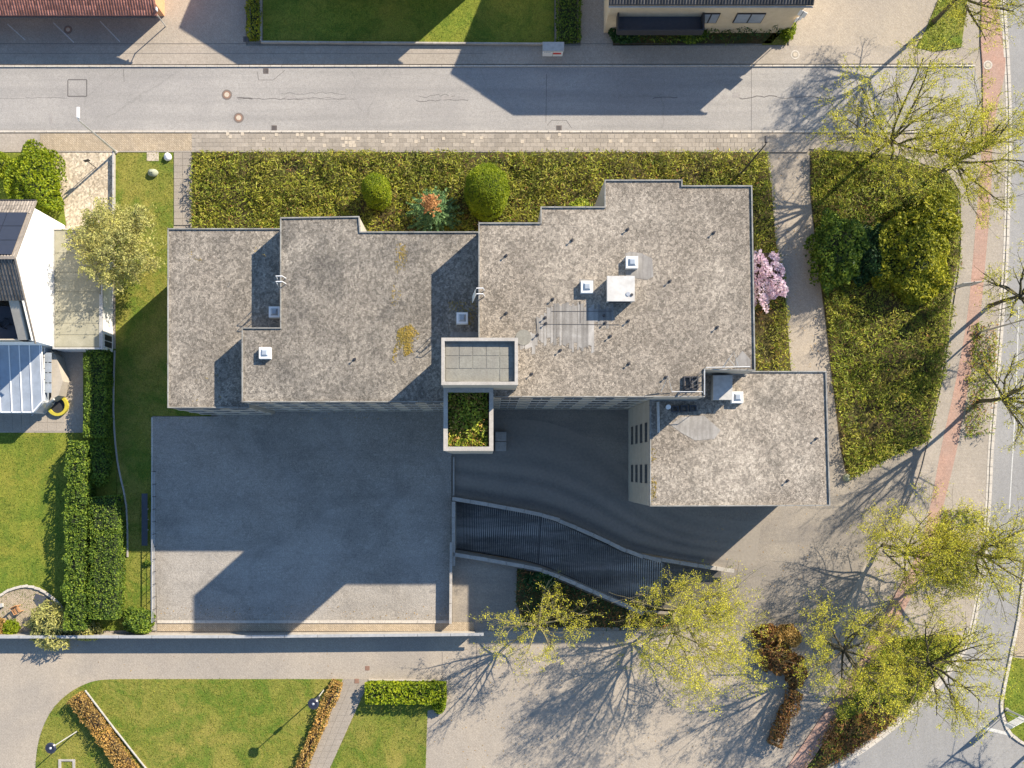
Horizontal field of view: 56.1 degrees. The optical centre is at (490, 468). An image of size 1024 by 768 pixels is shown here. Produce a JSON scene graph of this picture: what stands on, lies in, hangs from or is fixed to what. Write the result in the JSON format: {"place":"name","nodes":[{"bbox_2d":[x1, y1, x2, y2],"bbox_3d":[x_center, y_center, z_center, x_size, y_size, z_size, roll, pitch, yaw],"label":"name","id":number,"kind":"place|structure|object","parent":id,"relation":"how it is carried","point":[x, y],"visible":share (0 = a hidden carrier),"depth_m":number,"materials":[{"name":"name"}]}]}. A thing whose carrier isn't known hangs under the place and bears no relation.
{"place":"outdoors","nodes":[
{"label":"outdoors","id":0,"kind":"place"},
{"bbox_2d":[0,588,58,629],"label":"curved patio","id":1,"kind":"structure","parent":0,"point":[22,616],"depth_m":89.95,"materials":[{"name":"beige gravel"}]},
{"bbox_2d":[0,199,64,348],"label":"white house","id":2,"kind":"structure","parent":0,"point":[26,226],"depth_m":83.32,"materials":[{"name":"white paint"}]},
{"bbox_2d":[0,152,65,224],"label":"front lawn soil","id":3,"kind":"structure","parent":0,"point":[54,214],"depth_m":89.97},
{"bbox_2d":[3,138,67,215],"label":"garden bush","id":4,"kind":"object","parent":3,"relation":"on","point":[36,175],"visible":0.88,"depth_m":88.15,"materials":[{"name":"green plant"}]},
{"bbox_2d":[0,349,82,432],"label":"house terrace","id":5,"kind":"structure","parent":0,"point":[74,398],"depth_m":89.96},
{"bbox_2d":[0,414,64,430],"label":"terrace slabs","id":6,"kind":"structure","parent":5,"relation":"on","point":[12,422],"depth_m":89.94,"materials":[{"name":"beige stone"}]},
{"bbox_2d":[0,345,70,413],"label":"conservatory","id":7,"kind":"object","parent":5,"relation":"on","point":[24,384],"visible":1,"depth_m":87.29,"materials":[{"name":"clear glass"}]},
{"bbox_2d":[0,349,118,630],"bbox_3d":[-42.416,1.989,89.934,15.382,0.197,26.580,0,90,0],"label":"garden lawn grass","id":8,"kind":"structure","parent":0,"point":[39,516],"depth_m":89.93,"materials":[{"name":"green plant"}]},
{"bbox_2d":[22,599,76,650],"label":"yellow arching shrub","id":9,"kind":"object","parent":8,"relation":"on","point":[43,622],"visible":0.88,"depth_m":88.60,"materials":[{"name":"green plant"}]},
{"bbox_2d":[60,440,95,630],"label":"tall hedge","id":10,"kind":"object","parent":8,"relation":"on","point":[77,563],"visible":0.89,"depth_m":87.81,"materials":[{"name":"green plant"}]},
{"bbox_2d":[82,348,113,437],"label":"tall hedge","id":11,"kind":"object","parent":8,"relation":"on","point":[97,408],"visible":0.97,"depth_m":88.12,"materials":[{"name":"green plant"}]},
{"bbox_2d":[87,438,113,487],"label":"conifer hedge shrub","id":12,"kind":"object","parent":8,"relation":"on","point":[100,462],"visible":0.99,"depth_m":88.39,"materials":[{"name":"green plant"}]},
{"bbox_2d":[86,494,126,619],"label":"tall hedge","id":13,"kind":"object","parent":8,"relation":"on","point":[108,583],"visible":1,"depth_m":88.09,"materials":[{"name":"green plant"}]},
{"bbox_2d":[115,152,210,629],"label":"side lawn grass","id":14,"kind":"structure","parent":0,"point":[140,368],"depth_m":89.93,"materials":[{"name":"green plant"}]},
{"bbox_2d":[61,192,165,294],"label":"willow tree","id":15,"kind":"object","parent":14,"relation":"on","point":[106,234],"visible":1,"depth_m":85.22,"materials":[{"name":"yellow plant"}]},
{"bbox_2d":[122,606,155,634],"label":"round bush","id":16,"kind":"object","parent":14,"relation":"on","point":[137,621],"visible":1,"depth_m":88.75,"materials":[{"name":"green plant"}]},
{"bbox_2d":[174,152,190,224],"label":"garden path","id":17,"kind":"structure","parent":0,"point":[182,200],"depth_m":89.95,"materials":[{"name":"grey concrete"}]},
{"bbox_2d":[35,678,342,767],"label":"lawn","id":18,"kind":"structure","parent":0,"point":[205,733],"depth_m":89.97,"materials":[{"name":"green plant"}]},
{"bbox_2d":[65,690,139,767],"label":"straw hedge","id":19,"kind":"object","parent":18,"relation":"on","point":[114,747],"visible":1,"depth_m":89.10,"materials":[{"name":"orange plant"}]},
{"bbox_2d":[295,679,342,767],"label":"straw hedge","id":20,"kind":"object","parent":18,"relation":"on","point":[305,757],"visible":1,"depth_m":89.24,"materials":[{"name":"brown plant"}]},
{"bbox_2d":[153,411,450,620],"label":"courtyard terrace","id":21,"kind":"structure","parent":0,"point":[278,511],"depth_m":89.90,"materials":[{"name":"grey concrete"}]},
{"bbox_2d":[151,471,155,622],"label":"terrace railing","id":22,"kind":"object","parent":21,"relation":"on","point":[154,546],"visible":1,"depth_m":89.24,"materials":[{"name":"metal"}]},
{"bbox_2d":[309,679,367,767],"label":"lawn path","id":23,"kind":"structure","parent":0,"point":[332,732],"depth_m":89.95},
{"bbox_2d":[330,681,444,767],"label":"lawn","id":24,"kind":"structure","parent":0,"point":[342,761],"depth_m":89.97,"materials":[{"name":"green plant"}]},
{"bbox_2d":[364,679,446,705],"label":"short green hedge","id":25,"kind":"object","parent":24,"relation":"on","point":[377,692],"visible":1,"depth_m":88.86,"materials":[{"name":"green plant"}]},
{"bbox_2d":[0,630,799,767],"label":"plaza","id":26,"kind":"structure","parent":0,"point":[37,684],"depth_m":89.99,"materials":[{"name":"beige concrete"}]},
{"bbox_2d":[0,631,483,637],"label":"boundary wall","id":27,"kind":"structure","parent":26,"relation":"on","point":[285,635],"depth_m":88.46,"materials":[{"name":"concrete"}]},
{"bbox_2d":[766,687,803,748],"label":"brown hedge","id":28,"kind":"object","parent":26,"relation":"on","point":[780,731],"visible":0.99,"depth_m":88.86,"materials":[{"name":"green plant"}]},
{"bbox_2d":[263,0,554,42],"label":"lawn","id":29,"kind":"structure","parent":0,"point":[513,33],"depth_m":89.97,"materials":[{"name":"green plant"}]},
{"bbox_2d":[0,46,972,64],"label":"pavement","id":30,"kind":"structure","parent":0,"point":[269,55],"depth_m":89.91,"materials":[{"name":"grey concrete"}]},
{"bbox_2d":[0,133,972,190],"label":"pavement","id":31,"kind":"structure","parent":0,"point":[784,142],"depth_m":89.92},
{"bbox_2d":[192,134,775,150],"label":"paving slabs","id":32,"kind":"structure","parent":31,"relation":"on","point":[495,142],"depth_m":89.91,"materials":[{"name":"grey concrete"}]},
{"bbox_2d":[226,132,750,146],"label":"pale slabs","id":33,"kind":"structure","parent":32,"relation":"on","point":[350,143],"depth_m":89.89,"materials":[{"name":"beige concrete"}]},
{"bbox_2d":[187,147,793,370],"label":"ground cover","id":34,"kind":"object","parent":0,"point":[408,188],"visible":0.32,"depth_m":89.49,"materials":[{"name":"green plant"}]},
{"bbox_2d":[360,171,392,210],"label":"clipped yew","id":35,"kind":"object","parent":34,"relation":"on","point":[376,190],"visible":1,"depth_m":86.33,"materials":[{"name":"green plant"}]},
{"bbox_2d":[399,185,466,230],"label":"conifer","id":36,"kind":"object","parent":34,"relation":"on","point":[432,208],"visible":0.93,"depth_m":87.25,"materials":[{"name":"green plant"}]},
{"bbox_2d":[464,162,510,221],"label":"clipped yew","id":37,"kind":"object","parent":34,"relation":"on","point":[487,191],"visible":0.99,"depth_m":85.26,"materials":[{"name":"green plant"}]},
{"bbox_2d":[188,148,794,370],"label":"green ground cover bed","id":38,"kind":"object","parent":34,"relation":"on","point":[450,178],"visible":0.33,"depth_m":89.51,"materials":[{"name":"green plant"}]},
{"bbox_2d":[753,249,788,313],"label":"pink blossom shrub","id":39,"kind":"object","parent":34,"relation":"on","point":[768,271],"visible":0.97,"depth_m":88.12,"materials":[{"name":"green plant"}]},
{"bbox_2d":[0,67,981,131],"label":"street","id":40,"kind":"structure","parent":0,"point":[374,98],"depth_m":90.00,"materials":[{"name":"grey asphalt"}]},
{"bbox_2d":[0,43,1018,737],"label":"road repairs","id":41,"kind":"structure","parent":40,"relation":"on","point":[448,97],"depth_m":90.00,"materials":[{"name":"asphalt"}]},
{"bbox_2d":[0,0,1023,767],"bbox_3d":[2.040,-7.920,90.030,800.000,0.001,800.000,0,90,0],"label":"ground","id":42,"kind":"structure","parent":0,"point":[790,184],"depth_m":90.03,"materials":[{"name":"grey concrete"}]},
{"bbox_2d":[52,228,112,351],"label":"garage","id":43,"kind":"structure","parent":42,"relation":"on","point":[82,313],"depth_m":87.58,"materials":[{"name":"metal"}]},
{"bbox_2d":[0,0,165,26],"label":"red roofed house","id":44,"kind":"structure","parent":42,"relation":"on","point":[82,8],"depth_m":86.76,"materials":[{"name":"tile"}]},
{"bbox_2d":[53,152,114,266],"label":"cobble drive","id":45,"kind":"structure","parent":42,"relation":"on","point":[83,178],"depth_m":89.97,"materials":[{"name":"beige stone"}]},
{"bbox_2d":[40,133,191,150],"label":"drive apron","id":46,"kind":"object","parent":42,"relation":"on","point":[121,141],"visible":0.86,"depth_m":89.92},
{"bbox_2d":[0,0,245,45],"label":"forecourt","id":47,"kind":"structure","parent":42,"relation":"on","point":[204,21],"depth_m":89.92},
{"bbox_2d":[244,0,262,41],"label":"bank hedge","id":48,"kind":"object","parent":42,"relation":"on","point":[253,33],"visible":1,"depth_m":89.10,"materials":[{"name":"green plant"}]},
{"bbox_2d":[151,417,448,622],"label":"terrace edging","id":49,"kind":"object","parent":42,"relation":"on","point":[301,621],"visible":0.87,"depth_m":89.87,"materials":[{"name":"concrete"}]},
{"bbox_2d":[157,622,473,630],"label":"gravel strip","id":50,"kind":"object","parent":42,"relation":"on","point":[459,626],"visible":1,"depth_m":89.95,"materials":[{"name":"beige gravel"}]},
{"bbox_2d":[261,41,541,45],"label":"lawn wall","id":51,"kind":"structure","parent":42,"relation":"on","point":[406,43],"depth_m":89.60,"materials":[{"name":"concrete"}]},
{"bbox_2d":[0,130,964,132],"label":"kerb","id":52,"kind":"structure","parent":42,"relation":"on","point":[407,131],"depth_m":89.89,"materials":[{"name":"grey concrete"}]},
{"bbox_2d":[0,65,974,66],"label":"kerb","id":53,"kind":"structure","parent":42,"relation":"on","point":[467,65],"depth_m":89.89,"materials":[{"name":"grey concrete"}]},
{"bbox_2d":[166,178,830,506],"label":"apartment building","id":54,"kind":"structure","parent":42,"relation":"on","point":[635,298],"depth_m":78.00,"materials":[{"name":"concrete"}]},
{"bbox_2d":[554,0,582,43],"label":"bank hedge","id":55,"kind":"object","parent":42,"relation":"on","point":[566,22],"visible":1,"depth_m":89.27,"materials":[{"name":"green plant"}]},
{"bbox_2d":[456,501,720,612],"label":"garage ramp","id":56,"kind":"structure","parent":42,"relation":"on","point":[581,557],"depth_m":91.65,"materials":[{"name":"grey concrete"}]},
{"bbox_2d":[452,550,643,614],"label":"ramp parapet","id":57,"kind":"structure","parent":56,"relation":"on","point":[496,559],"depth_m":89.07,"materials":[{"name":"concrete"}]},
{"bbox_2d":[452,497,733,572],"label":"ramp parapet","id":58,"kind":"structure","parent":56,"relation":"on","point":[649,556],"depth_m":89.07,"materials":[{"name":"concrete"}]},
{"bbox_2d":[580,0,612,45],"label":"house drive","id":59,"kind":"structure","parent":42,"relation":"on","point":[592,23],"depth_m":89.92,"materials":[{"name":"grey concrete"}]},
{"bbox_2d":[452,384,927,629],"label":"drive","id":60,"kind":"structure","parent":42,"relation":"on","point":[827,535],"depth_m":89.99,"materials":[{"name":"grey asphalt"}]},
{"bbox_2d":[455,419,761,565],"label":"drive wear band","id":61,"kind":"object","parent":60,"relation":"on","point":[564,473],"visible":0.88,"depth_m":89.98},
{"bbox_2d":[755,642,793,676],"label":"brown shrub","id":62,"kind":"object","parent":42,"relation":"on","point":[773,662],"visible":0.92,"depth_m":88.93,"materials":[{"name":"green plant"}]},
{"bbox_2d":[772,623,802,647],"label":"brown shrub","id":63,"kind":"object","parent":42,"relation":"on","point":[790,636],"visible":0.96,"depth_m":88.90,"materials":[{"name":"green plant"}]},
{"bbox_2d":[783,652,807,689],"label":"brown shrub","id":64,"kind":"object","parent":42,"relation":"on","point":[792,682],"visible":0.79,"depth_m":89.08,"materials":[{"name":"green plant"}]},
{"bbox_2d":[788,0,924,45],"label":"paved yard","id":65,"kind":"structure","parent":42,"relation":"on","point":[856,22],"depth_m":89.91,"materials":[{"name":"beige concrete"}]},
{"bbox_2d":[779,578,940,725],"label":"street tree","id":66,"kind":"object","parent":42,"relation":"on","point":[843,650],"visible":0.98,"depth_m":83.10,"materials":[{"name":"green plant"}]},
{"bbox_2d":[834,633,962,720],"bbox_3d":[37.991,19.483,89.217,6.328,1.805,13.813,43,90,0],"label":"ground cover plants","id":67,"kind":"object","parent":42,"relation":"on","point":[912,678],"visible":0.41,"depth_m":89.43,"materials":[{"name":"green plant"}]},
{"bbox_2d":[829,4,1010,767],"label":"gutter bed","id":68,"kind":"object","parent":42,"relation":"on","point":[990,449],"visible":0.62,"depth_m":89.95,"materials":[{"name":"concrete"}]},
{"bbox_2d":[831,0,1007,767],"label":"gutter row","id":69,"kind":"object","parent":68,"relation":"on","point":[992,403],"visible":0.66,"depth_m":89.93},
{"bbox_2d":[834,0,1011,767],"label":"curved kerb","id":70,"kind":"structure","parent":42,"relation":"on","point":[996,393],"depth_m":89.89,"materials":[{"name":"grey concrete"}]},
{"bbox_2d":[852,475,994,618],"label":"street tree","id":71,"kind":"object","parent":42,"relation":"on","point":[919,553],"visible":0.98,"depth_m":83.12,"materials":[{"name":"green plant"}]},
{"bbox_2d":[883,144,981,570],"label":"footpath","id":72,"kind":"structure","parent":42,"relation":"on","point":[934,444],"depth_m":89.93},
{"bbox_2d":[864,597,1022,745],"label":"street tree","id":73,"kind":"object","parent":42,"relation":"on","point":[955,702],"visible":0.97,"depth_m":82.69,"materials":[{"name":"green plant"}]},
{"bbox_2d":[1000,568,1023,744],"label":"island kerb","id":74,"kind":"structure","parent":42,"relation":"on","point":[1005,685],"depth_m":89.89,"materials":[{"name":"grey concrete"}]},
{"bbox_2d":[516,568,677,626],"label":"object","id":75,"kind":"structure","parent":0,"point":[536,596],"depth_m":89.97,"materials":[{"name":"green plant"}]},
{"bbox_2d":[466,564,609,694],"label":"street tree","id":76,"kind":"object","parent":75,"relation":"on","point":[536,624],"visible":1,"depth_m":84.41,"materials":[{"name":"green plant"}]},
{"bbox_2d":[522,570,557,592],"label":"ramp shrub","id":77,"kind":"object","parent":75,"relation":"on","point":[538,577],"visible":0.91,"depth_m":89.08,"materials":[{"name":"green plant"}]},
{"bbox_2d":[514,568,676,630],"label":"ramp ground cover","id":78,"kind":"object","parent":75,"relation":"on","point":[589,599],"visible":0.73,"depth_m":89.31,"materials":[{"name":"green plant"}]},
{"bbox_2d":[607,559,790,716],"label":"street tree","id":79,"kind":"object","parent":75,"relation":"on","point":[688,610],"visible":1,"depth_m":82.45,"materials":[{"name":"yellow plant"}]},
{"bbox_2d":[613,33,777,45],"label":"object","id":80,"kind":"structure","parent":0,"point":[761,39],"depth_m":89.97,"materials":[{"name":"green plant"}]},
{"bbox_2d":[604,0,813,34],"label":"beige house","id":81,"kind":"structure","parent":0,"point":[660,17],"depth_m":86.27,"materials":[{"name":"beige paint"}]},
{"bbox_2d":[807,700,895,767],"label":"brown ground cover soil","id":82,"kind":"structure","parent":0,"point":[818,765],"depth_m":89.97,"materials":[{"name":"brown soil"}]},
{"bbox_2d":[804,700,897,767],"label":"brown ground cover","id":83,"kind":"object","parent":82,"relation":"on","point":[840,745],"visible":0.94,"depth_m":89.53,"materials":[{"name":"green plant"}]},
{"bbox_2d":[807,147,965,480],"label":"green ground cover bed","id":84,"kind":"object","parent":0,"point":[842,293],"visible":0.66,"depth_m":89.44,"materials":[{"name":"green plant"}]},
{"bbox_2d":[803,207,870,295],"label":"evergreen shrub","id":85,"kind":"object","parent":84,"relation":"on","point":[834,254],"visible":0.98,"depth_m":87.44,"materials":[{"name":"green plant"}]},
{"bbox_2d":[852,223,892,288],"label":"spreading shrub","id":86,"kind":"object","parent":84,"relation":"on","point":[870,264],"visible":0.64,"depth_m":88.09,"materials":[{"name":"green plant"}]},
{"bbox_2d":[803,24,1009,209],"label":"street tree","id":87,"kind":"object","parent":84,"relation":"on","point":[886,142],"visible":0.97,"depth_m":81.31,"materials":[{"name":"green plant"}]},
{"bbox_2d":[871,209,952,303],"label":"spreading shrub","id":88,"kind":"object","parent":84,"relation":"on","point":[917,259],"visible":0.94,"depth_m":87.68,"materials":[{"name":"green plant"}]},
{"bbox_2d":[905,188,962,246],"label":"spreading shrub","id":89,"kind":"object","parent":84,"relation":"on","point":[941,215],"visible":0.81,"depth_m":88.44,"materials":[{"name":"green plant"}]},
{"bbox_2d":[889,60,1023,238],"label":"street tree","id":90,"kind":"object","parent":84,"relation":"on","point":[969,176],"visible":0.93,"depth_m":81.41,"materials":[{"name":"green plant"}]},
{"bbox_2d":[787,0,1005,767],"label":"cycle path","id":91,"kind":"structure","parent":0,"point":[997,59],"depth_m":89.93,"materials":[{"name":"red asphalt"}]},
{"bbox_2d":[840,0,1023,767],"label":"road","id":92,"kind":"structure","parent":0,"point":[931,746],"depth_m":90.00,"materials":[{"name":"grey asphalt"}]},
{"bbox_2d":[916,0,966,50],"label":"grass patch","id":93,"kind":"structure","parent":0,"point":[943,33],"depth_m":89.97,"materials":[{"name":"green plant"}]},
{"bbox_2d":[931,0,1023,62],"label":"street tree","id":94,"kind":"object","parent":93,"relation":"on","point":[952,4],"visible":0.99,"depth_m":82.34,"materials":[{"name":"green plant"}]},
{"bbox_2d":[887,1,1005,642],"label":"verge paving","id":95,"kind":"structure","parent":0,"point":[968,475],"depth_m":89.93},
{"bbox_2d":[972,233,1023,343],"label":"street tree","id":96,"kind":"object","parent":95,"relation":"on","point":[1017,296],"visible":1,"depth_m":83.59,"materials":[{"name":"green plant"}]},
{"bbox_2d":[1004,657,1023,740],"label":"island lawn soil","id":97,"kind":"structure","parent":0,"point":[1015,694],"depth_m":89.97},
{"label":"kerbside ground cover soil","id":98,"kind":"structure","parent":0,"visible":0},
{"bbox_2d":[963,321,1000,438],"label":"kerbside ground cover","id":99,"kind":"object","parent":98,"relation":"on","point":[981,381],"visible":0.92,"depth_m":89.56,"materials":[{"name":"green plant"}]},
{"bbox_2d":[963,339,1023,456],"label":"street tree","id":100,"kind":"object","parent":98,"relation":"on","point":[1005,399],"visible":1,"depth_m":83.44,"materials":[{"name":"green plant"}]},
{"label":"corner ground cover soil","id":101,"kind":"structure","parent":0,"visible":0},
{"bbox_2d":[928,490,1023,627],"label":"street tree","id":102,"kind":"object","parent":101,"relation":"on","point":[999,556],"visible":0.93,"depth_m":81.50,"materials":[{"name":"green plant"}]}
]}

